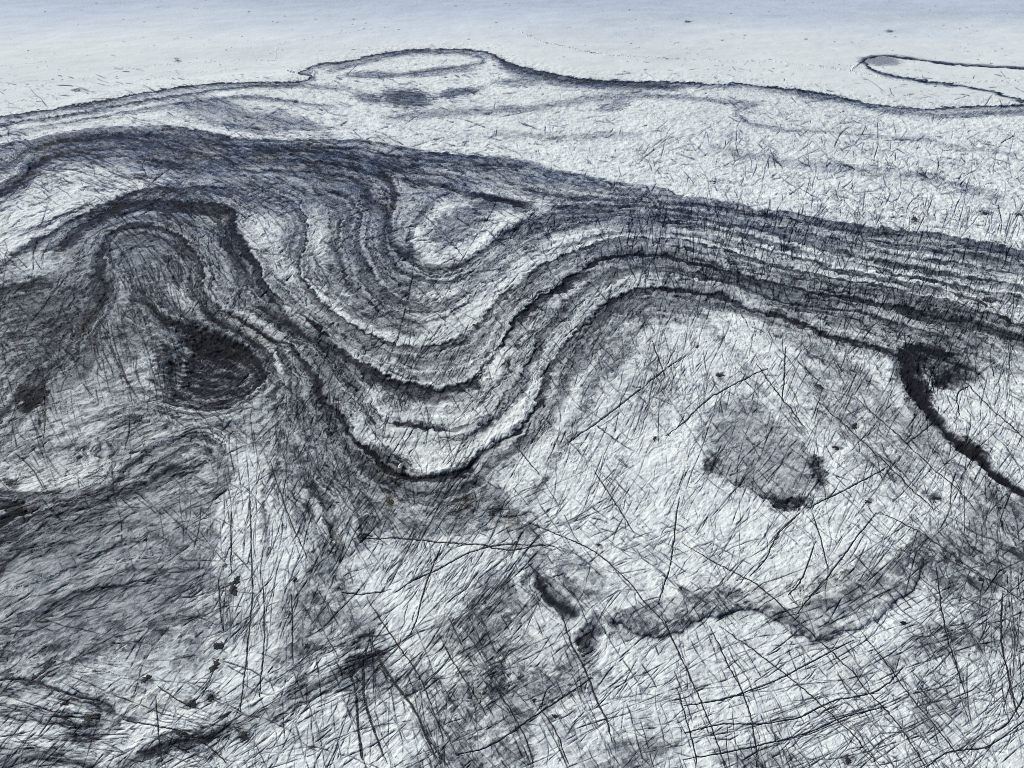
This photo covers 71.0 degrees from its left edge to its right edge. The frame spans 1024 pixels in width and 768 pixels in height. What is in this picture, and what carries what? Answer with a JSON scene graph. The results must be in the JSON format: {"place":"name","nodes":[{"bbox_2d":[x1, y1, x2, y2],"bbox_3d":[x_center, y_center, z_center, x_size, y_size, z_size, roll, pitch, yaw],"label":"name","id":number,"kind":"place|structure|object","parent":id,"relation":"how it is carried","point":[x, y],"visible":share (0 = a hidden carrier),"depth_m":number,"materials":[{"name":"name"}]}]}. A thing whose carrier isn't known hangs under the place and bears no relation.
{"place":"outdoors","nodes":[
{"label":"outdoors","id":0,"kind":"place"},
{"bbox_2d":[0,0,1023,767],"bbox_3d":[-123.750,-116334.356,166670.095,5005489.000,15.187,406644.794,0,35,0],"label":"glacier ice","id":1,"kind":"structure","parent":0,"point":[176,278],"depth_m":524.15,"materials":[{"name":"white ice"}]},
{"bbox_2d":[0,146,40,173],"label":"ash band","id":2,"kind":"object","parent":1,"relation":"on","point":[9,167],"visible":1,"depth_m":921.63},
{"bbox_2d":[0,277,52,312],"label":"ash band","id":3,"kind":"object","parent":1,"relation":"on","point":[35,286],"visible":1,"depth_m":643.96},
{"bbox_2d":[16,381,46,412],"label":"ash patch","id":4,"kind":"object","parent":1,"relation":"on","point":[32,398],"visible":1,"depth_m":509.17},
{"bbox_2d":[0,714,81,729],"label":"ash band","id":5,"kind":"object","parent":1,"relation":"on","point":[9,719],"visible":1,"depth_m":311.49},
{"bbox_2d":[32,661,55,679],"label":"crevasse","id":6,"kind":"structure","parent":1,"relation":"on","point":[44,670],"depth_m":332.56,"materials":[{"name":"black"}]},
{"bbox_2d":[43,387,46,438],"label":"crevasse","id":7,"kind":"structure","parent":1,"relation":"on","point":[44,415],"depth_m":491.72,"materials":[{"name":"black"}]},
{"bbox_2d":[0,677,99,699],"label":"crevasse","id":8,"kind":"structure","parent":1,"relation":"on","point":[32,681],"depth_m":326.09,"materials":[{"name":"black"}]},
{"bbox_2d":[7,491,97,517],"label":"ash band","id":9,"kind":"object","parent":1,"relation":"on","point":[54,502],"visible":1,"depth_m":420.71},
{"bbox_2d":[0,442,110,504],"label":"ash band","id":10,"kind":"object","parent":1,"relation":"on","point":[71,489],"visible":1,"depth_m":431.09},
{"bbox_2d":[0,272,114,425],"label":"ash band","id":11,"kind":"object","parent":1,"relation":"on","point":[71,350],"visible":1,"depth_m":560.60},
{"bbox_2d":[18,106,112,123],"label":"ash band","id":12,"kind":"object","parent":1,"relation":"on","point":[55,118],"visible":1,"depth_m":1105.20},
{"bbox_2d":[53,701,120,758],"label":"ash patch","id":13,"kind":"object","parent":1,"relation":"on","point":[99,726],"visible":1,"depth_m":308.56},
{"bbox_2d":[84,713,99,723],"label":"ash heap","id":14,"kind":"object","parent":1,"relation":"on","point":[88,717],"visible":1,"depth_m":313.48,"materials":[{"name":"grey"}]},
{"bbox_2d":[99,324,112,372],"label":"crevasse","id":15,"kind":"structure","parent":1,"relation":"on","point":[102,346],"depth_m":565.19,"materials":[{"name":"black"}]},
{"bbox_2d":[0,437,236,673],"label":"ash patch","id":16,"kind":"object","parent":1,"relation":"on","point":[121,565],"visible":1,"depth_m":386.09,"materials":[{"name":"grey ice"}]},
{"bbox_2d":[111,327,126,382],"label":"crevasse","id":17,"kind":"structure","parent":1,"relation":"on","point":[118,355],"depth_m":556.35,"materials":[{"name":"black"}]},
{"bbox_2d":[141,674,151,682],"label":"ash heap","id":18,"kind":"object","parent":1,"relation":"on","point":[146,678],"visible":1,"depth_m":329.04,"materials":[{"name":"grey"}]},
{"bbox_2d":[155,696,161,760],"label":"crevasse","id":19,"kind":"structure","parent":1,"relation":"on","point":[158,732],"depth_m":306.16,"materials":[{"name":"black"}]},
{"bbox_2d":[123,719,228,764],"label":"crevasse","id":20,"kind":"structure","parent":1,"relation":"on","point":[182,732],"depth_m":308.84,"materials":[{"name":"black"}]},
{"bbox_2d":[185,698,196,708],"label":"ash heap","id":21,"kind":"object","parent":1,"relation":"on","point":[192,703],"visible":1,"depth_m":317.83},
{"bbox_2d":[160,330,259,403],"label":"ash patch","id":22,"kind":"object","parent":1,"relation":"on","point":[216,372],"visible":1,"depth_m":548.19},
{"bbox_2d":[160,362,269,410],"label":"ash band","id":23,"kind":"object","parent":1,"relation":"on","point":[220,405],"visible":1,"depth_m":508.33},
{"bbox_2d":[209,658,220,672],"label":"ash heap","id":24,"kind":"object","parent":1,"relation":"on","point":[214,667],"visible":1,"depth_m":333.67,"materials":[{"name":"grey"}]},
{"bbox_2d":[213,642,223,649],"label":"ash heap","id":25,"kind":"object","parent":1,"relation":"on","point":[216,646],"visible":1,"depth_m":342.69,"materials":[{"name":"grey"}]},
{"bbox_2d":[218,581,221,623],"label":"crevasse","id":26,"kind":"structure","parent":1,"relation":"on","point":[219,601],"depth_m":365.38,"materials":[{"name":"black"}]},
{"bbox_2d":[176,97,281,133],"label":"ash patch","id":27,"kind":"object","parent":1,"relation":"on","point":[228,115],"visible":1,"depth_m":1120.65,"materials":[{"name":"grey ice"}]},
{"bbox_2d":[230,515,231,563],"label":"crevasse","id":28,"kind":"structure","parent":1,"relation":"on","point":[231,538],"depth_m":400.10,"materials":[{"name":"black"}]},
{"bbox_2d":[0,140,465,199],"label":"ash band","id":29,"kind":"object","parent":1,"relation":"on","point":[34,166],"visible":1,"depth_m":939.28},
{"bbox_2d":[229,584,236,595],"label":"ash heap","id":30,"kind":"object","parent":1,"relation":"on","point":[232,590],"visible":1,"depth_m":369.62,"materials":[{"name":"grey"}]},
{"bbox_2d":[230,576,239,585],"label":"ash heap","id":31,"kind":"object","parent":1,"relation":"on","point":[236,581],"visible":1,"depth_m":374.91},
{"bbox_2d":[240,730,248,741],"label":"ash heap","id":32,"kind":"object","parent":1,"relation":"on","point":[244,737],"visible":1,"depth_m":305.48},
{"bbox_2d":[239,502,253,711],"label":"crevasse","id":33,"kind":"structure","parent":1,"relation":"on","point":[251,605],"depth_m":362.77,"materials":[{"name":"black"}]},
{"bbox_2d":[114,650,385,767],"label":"ash band","id":34,"kind":"object","parent":1,"relation":"on","point":[227,732],"visible":1,"depth_m":311.51,"materials":[{"name":"grey"}]},
{"bbox_2d":[0,49,501,119],"bbox_3d":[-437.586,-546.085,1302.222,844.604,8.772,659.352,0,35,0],"label":"ash band","id":35,"kind":"object","parent":1,"relation":"on","point":[205,86],"visible":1,"depth_m":1272.32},
{"bbox_2d":[129,156,387,203],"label":"ash patch","id":36,"kind":"object","parent":1,"relation":"on","point":[294,181],"visible":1,"depth_m":885.57,"materials":[{"name":"grey ice"}]},
{"bbox_2d":[259,579,264,694],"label":"crevasse","id":37,"kind":"structure","parent":1,"relation":"on","point":[264,638],"depth_m":345.95,"materials":[{"name":"black"}]},
{"bbox_2d":[261,359,284,448],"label":"ash band","id":38,"kind":"object","parent":1,"relation":"on","point":[280,437],"visible":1,"depth_m":501.77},
{"bbox_2d":[270,461,307,560],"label":"crevasse","id":39,"kind":"structure","parent":1,"relation":"on","point":[287,512],"depth_m":415.60,"materials":[{"name":"black"}]},
{"bbox_2d":[291,594,292,656],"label":"crevasse","id":40,"kind":"structure","parent":1,"relation":"on","point":[292,626],"depth_m":351.16,"materials":[{"name":"black"}]},
{"bbox_2d":[290,495,348,678],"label":"ash patch","id":41,"kind":"object","parent":1,"relation":"on","point":[318,609],"visible":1,"depth_m":369.97,"materials":[{"name":"grey ice"}]},
{"bbox_2d":[346,660,363,759],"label":"crevasse","id":42,"kind":"structure","parent":1,"relation":"on","point":[358,725],"depth_m":311.21,"materials":[{"name":"black"}]},
{"bbox_2d":[321,235,427,315],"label":"ash patch","id":43,"kind":"object","parent":1,"relation":"on","point":[368,274],"visible":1,"depth_m":661.64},
{"bbox_2d":[362,642,386,761],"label":"crevasse","id":44,"kind":"structure","parent":1,"relation":"on","point":[363,684],"depth_m":319.90,"materials":[{"name":"black"}]},
{"bbox_2d":[385,497,393,505],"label":"ash heap","id":45,"kind":"object","parent":1,"relation":"on","point":[389,501],"visible":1,"depth_m":424.17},
{"bbox_2d":[273,457,508,541],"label":"ash patch","id":46,"kind":"object","parent":1,"relation":"on","point":[353,497],"visible":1,"depth_m":424.02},
{"bbox_2d":[368,600,435,717],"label":"crevasse","id":47,"kind":"structure","parent":1,"relation":"on","point":[404,655],"depth_m":339.91,"materials":[{"name":"black"}]},
{"bbox_2d":[370,641,440,763],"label":"crevasse","id":48,"kind":"structure","parent":1,"relation":"on","point":[399,689],"depth_m":321.35,"materials":[{"name":"brown ice"}]},
{"bbox_2d":[381,90,433,106],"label":"ash patch","id":49,"kind":"object","parent":1,"relation":"on","point":[401,97],"visible":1,"depth_m":1206.67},
{"bbox_2d":[402,200,434,254],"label":"ash band","id":50,"kind":"object","parent":1,"relation":"on","point":[418,215],"visible":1,"depth_m":769.23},
{"bbox_2d":[409,544,441,635],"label":"crevasse","id":51,"kind":"structure","parent":1,"relation":"on","point":[424,592],"depth_m":370.39,"materials":[{"name":"black"}]},
{"bbox_2d":[389,55,483,76],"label":"ash band","id":52,"kind":"object","parent":1,"relation":"on","point":[440,69],"visible":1,"depth_m":1397.83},
{"bbox_2d":[422,206,488,249],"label":"ash patch","id":53,"kind":"object","parent":1,"relation":"on","point":[455,226],"visible":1,"depth_m":762.02,"materials":[{"name":"grey ice"}]},
{"bbox_2d":[352,537,563,553],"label":"crevasse","id":54,"kind":"structure","parent":1,"relation":"on","point":[462,544],"depth_m":397.32,"materials":[{"name":"black"}]},
{"bbox_2d":[440,87,477,97],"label":"ash patch","id":55,"kind":"object","parent":1,"relation":"on","point":[449,93],"visible":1,"depth_m":1240.72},
{"bbox_2d":[396,544,531,591],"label":"crevasse","id":56,"kind":"structure","parent":1,"relation":"on","point":[462,556],"depth_m":391.07,"materials":[{"name":"black"}]},
{"bbox_2d":[443,644,485,714],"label":"crevasse","id":57,"kind":"structure","parent":1,"relation":"on","point":[463,678],"depth_m":329.02,"materials":[{"name":"black"}]},
{"bbox_2d":[449,603,536,691],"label":"ash patch","id":58,"kind":"object","parent":1,"relation":"on","point":[489,651],"visible":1,"depth_m":341.77,"materials":[{"name":"grey"}]},
{"bbox_2d":[467,193,530,211],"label":"ash band","id":59,"kind":"object","parent":1,"relation":"on","point":[514,205],"visible":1,"depth_m":823.20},
{"bbox_2d":[0,187,1023,378],"bbox_3d":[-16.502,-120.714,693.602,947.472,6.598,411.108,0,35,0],"label":"ash band","id":60,"kind":"object","parent":1,"relation":"on","point":[482,339],"visible":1,"depth_m":646.23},
{"bbox_2d":[0,126,1023,270],"bbox_3d":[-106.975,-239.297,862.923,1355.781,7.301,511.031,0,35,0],"label":"ash band","id":61,"kind":"object","parent":1,"relation":"on","point":[502,167],"visible":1,"depth_m":900.33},
{"bbox_2d":[496,686,532,763],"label":"crevasse","id":62,"kind":"structure","parent":1,"relation":"on","point":[518,725],"depth_m":310.28,"materials":[{"name":"black"}]},
{"bbox_2d":[456,677,591,755],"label":"crevasse","id":63,"kind":"structure","parent":1,"relation":"on","point":[526,721],"depth_m":311.08,"materials":[{"name":"black"}]},
{"bbox_2d":[42,201,1023,409],"bbox_3d":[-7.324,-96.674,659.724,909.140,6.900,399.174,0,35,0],"label":"ash band","id":64,"kind":"object","parent":1,"relation":"on","point":[497,369],"visible":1,"depth_m":610.41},
{"bbox_2d":[385,92,720,121],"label":"ash band","id":65,"kind":"object","parent":1,"relation":"on","point":[474,111],"visible":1,"depth_m":1152.63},
{"bbox_2d":[539,707,567,762],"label":"crevasse","id":66,"kind":"structure","parent":1,"relation":"on","point":[555,732],"depth_m":308.48,"materials":[{"name":"black"}]},
{"bbox_2d":[533,574,578,619],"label":"ash band","id":67,"kind":"object","parent":1,"relation":"on","point":[550,596],"visible":1,"depth_m":366.32,"materials":[{"name":"grey"}]},
{"bbox_2d":[525,387,595,502],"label":"ash band","id":68,"kind":"object","parent":1,"relation":"on","point":[557,455],"visible":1,"depth_m":463.77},
{"bbox_2d":[561,612,611,740],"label":"crevasse","id":69,"kind":"structure","parent":1,"relation":"on","point":[606,720],"depth_m":329.52,"materials":[{"name":"brown ice"}]},
{"bbox_2d":[576,615,599,653],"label":"ash band","id":70,"kind":"object","parent":1,"relation":"on","point":[586,641],"visible":1,"depth_m":349.59,"materials":[{"name":"grey"}]},
{"bbox_2d":[500,63,682,90],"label":"ash band","id":71,"kind":"object","parent":1,"relation":"on","point":[516,71],"visible":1,"depth_m":1299.74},
{"bbox_2d":[516,186,673,204],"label":"ash band","id":72,"kind":"object","parent":1,"relation":"on","point":[561,198],"visible":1,"depth_m":826.68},
{"bbox_2d":[412,222,783,313],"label":"ash band","id":73,"kind":"object","parent":1,"relation":"on","point":[498,263],"visible":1,"depth_m":728.71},
{"bbox_2d":[530,523,682,657],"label":"crevasse","id":74,"kind":"structure","parent":1,"relation":"on","point":[619,572],"depth_m":381.50,"materials":[{"name":"black"}]},
{"bbox_2d":[593,469,633,531],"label":"crevasse","id":75,"kind":"structure","parent":1,"relation":"on","point":[614,501],"depth_m":424.28,"materials":[{"name":"black"}]},
{"bbox_2d":[562,357,681,446],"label":"crevasse","id":76,"kind":"structure","parent":1,"relation":"on","point":[623,403],"depth_m":503.38,"materials":[{"name":"black"}]},
{"bbox_2d":[387,287,902,484],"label":"ash band","id":77,"kind":"object","parent":1,"relation":"on","point":[558,370],"visible":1,"depth_m":553.65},
{"bbox_2d":[317,266,1002,439],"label":"ash band","id":78,"kind":"object","parent":1,"relation":"on","point":[522,385],"visible":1,"depth_m":536.96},
{"bbox_2d":[658,497,679,601],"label":"crevasse","id":79,"kind":"structure","parent":1,"relation":"on","point":[672,548],"depth_m":396.83,"materials":[{"name":"black"}]},
{"bbox_2d":[677,689,696,762],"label":"crevasse","id":80,"kind":"structure","parent":1,"relation":"on","point":[688,727],"depth_m":310.50,"materials":[{"name":"black"}]},
{"bbox_2d":[351,180,1023,302],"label":"ash band","id":81,"kind":"object","parent":1,"relation":"on","point":[460,279],"visible":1,"depth_m":714.44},
{"bbox_2d":[662,617,724,765],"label":"crevasse","id":82,"kind":"structure","parent":1,"relation":"on","point":[695,689],"depth_m":326.58,"materials":[{"name":"black"}]},
{"bbox_2d":[379,172,1023,289],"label":"ash band","id":83,"kind":"object","parent":1,"relation":"on","point":[519,226],"visible":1,"depth_m":733.17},
{"bbox_2d":[666,368,767,435],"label":"crevasse","id":84,"kind":"structure","parent":1,"relation":"on","point":[713,395],"depth_m":510.15,"materials":[{"name":"brown ice"}]},
{"bbox_2d":[709,626,758,758],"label":"crevasse","id":85,"kind":"structure","parent":1,"relation":"on","point":[740,688],"depth_m":327.24,"materials":[{"name":"black"}]},
{"bbox_2d":[698,394,818,500],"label":"ash patch","id":86,"kind":"object","parent":1,"relation":"on","point":[746,440],"visible":1,"depth_m":461.73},
{"bbox_2d":[605,564,921,640],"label":"ash band","id":87,"kind":"object","parent":1,"relation":"on","point":[614,616],"visible":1,"depth_m":355.05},
{"bbox_2d":[684,639,853,705],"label":"crevasse","id":88,"kind":"structure","parent":1,"relation":"on","point":[772,681],"depth_m":328.54,"materials":[{"name":"brown ice"}]},
{"bbox_2d":[750,513,799,575],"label":"crevasse","id":89,"kind":"structure","parent":1,"relation":"on","point":[773,542],"depth_m":399.06,"materials":[{"name":"black"}]},
{"bbox_2d":[756,364,804,426],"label":"crevasse","id":90,"kind":"structure","parent":1,"relation":"on","point":[780,396],"depth_m":512.19,"materials":[{"name":"black"}]},
{"bbox_2d":[683,706,886,759],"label":"crevasse","id":91,"kind":"structure","parent":1,"relation":"on","point":[785,739],"depth_m":307.18,"materials":[{"name":"black"}]},
{"bbox_2d":[684,670,900,732],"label":"crevasse","id":92,"kind":"structure","parent":1,"relation":"on","point":[801,716],"depth_m":315.87,"materials":[{"name":"black"}]},
{"bbox_2d":[773,494,812,510],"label":"ash patch","id":93,"kind":"object","parent":1,"relation":"on","point":[791,505],"visible":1,"depth_m":423.44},
{"bbox_2d":[719,626,881,766],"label":"crevasse","id":94,"kind":"structure","parent":1,"relation":"on","point":[807,693],"depth_m":324.09,"materials":[{"name":"black"}]},
{"bbox_2d":[789,543,814,593],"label":"crevasse","id":95,"kind":"structure","parent":1,"relation":"on","point":[805,570],"depth_m":380.98,"materials":[{"name":"black"}]},
{"bbox_2d":[683,543,926,767],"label":"crevasse","id":96,"kind":"structure","parent":1,"relation":"on","point":[887,711],"depth_m":341.36,"materials":[{"name":"brown ice"}]},
{"bbox_2d":[798,514,874,611],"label":"crevasse","id":97,"kind":"structure","parent":1,"relation":"on","point":[837,563],"depth_m":386.00,"materials":[{"name":"brown ice"}]},
{"bbox_2d":[808,466,887,507],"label":"crevasse","id":98,"kind":"structure","parent":1,"relation":"on","point":[850,487],"depth_m":435.61,"materials":[{"name":"black"}]},
{"bbox_2d":[734,105,1001,152],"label":"ash band","id":99,"kind":"object","parent":1,"relation":"on","point":[901,139],"visible":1,"depth_m":1029.20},
{"bbox_2d":[814,397,938,511],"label":"crevasse","id":100,"kind":"structure","parent":1,"relation":"on","point":[878,456],"depth_m":455.58,"materials":[{"name":"grey ice"}]},
{"bbox_2d":[744,220,1023,275],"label":"ash band","id":101,"kind":"object","parent":1,"relation":"on","point":[837,241],"visible":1,"depth_m":707.79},
{"bbox_2d":[801,93,1023,118],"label":"ash band","id":102,"kind":"object","parent":1,"relation":"on","point":[824,98],"visible":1,"depth_m":1135.12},
{"bbox_2d":[859,629,965,764],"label":"crevasse","id":103,"kind":"structure","parent":1,"relation":"on","point":[912,698],"depth_m":322.03,"materials":[{"name":"brown ice"}]},
{"bbox_2d":[854,396,974,509],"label":"crevasse","id":104,"kind":"structure","parent":1,"relation":"on","point":[915,452],"depth_m":463.35,"materials":[{"name":"black"}]},
{"bbox_2d":[909,406,938,441],"bbox_3d":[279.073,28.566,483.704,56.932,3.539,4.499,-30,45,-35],"label":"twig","id":105,"kind":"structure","parent":1,"relation":"on","point":[925,429],"depth_m":481.94,"materials":[{"name":"brown wood"}]},
{"bbox_2d":[908,78,952,85],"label":"ash band","id":106,"kind":"object","parent":1,"relation":"on","point":[920,81],"visible":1,"depth_m":1305.30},
{"bbox_2d":[901,345,975,389],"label":"ash patch","id":107,"kind":"object","parent":1,"relation":"on","point":[923,361],"visible":1,"depth_m":539.68,"materials":[{"name":"black ice"}]},
{"bbox_2d":[935,564,960,679],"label":"crevasse","id":108,"kind":"structure","parent":1,"relation":"on","point":[944,623],"depth_m":353.88,"materials":[{"name":"black"}]},
{"bbox_2d":[880,512,1023,603],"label":"crevasse","id":109,"kind":"structure","parent":1,"relation":"on","point":[953,555],"depth_m":390.90,"materials":[{"name":"black"}]},
{"bbox_2d":[913,530,1009,604],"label":"ash patch","id":110,"kind":"object","parent":1,"relation":"on","point":[953,573],"visible":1,"depth_m":383.34,"materials":[{"name":"grey ice"}]},
{"bbox_2d":[909,388,1023,497],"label":"ash band","id":111,"kind":"object","parent":1,"relation":"on","point":[983,459],"visible":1,"depth_m":466.12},
{"bbox_2d":[926,721,1023,766],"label":"crevasse","id":112,"kind":"structure","parent":1,"relation":"on","point":[984,747],"depth_m":303.93,"materials":[{"name":"black"}]},
{"bbox_2d":[955,373,1023,437],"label":"crevasse","id":113,"kind":"structure","parent":1,"relation":"on","point":[992,410],"depth_m":496.38,"materials":[{"name":"brown ice"}]},
{"bbox_2d":[1000,592,1018,715],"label":"crevasse","id":114,"kind":"structure","parent":1,"relation":"on","point":[1009,680],"depth_m":342.01,"materials":[{"name":"black"}]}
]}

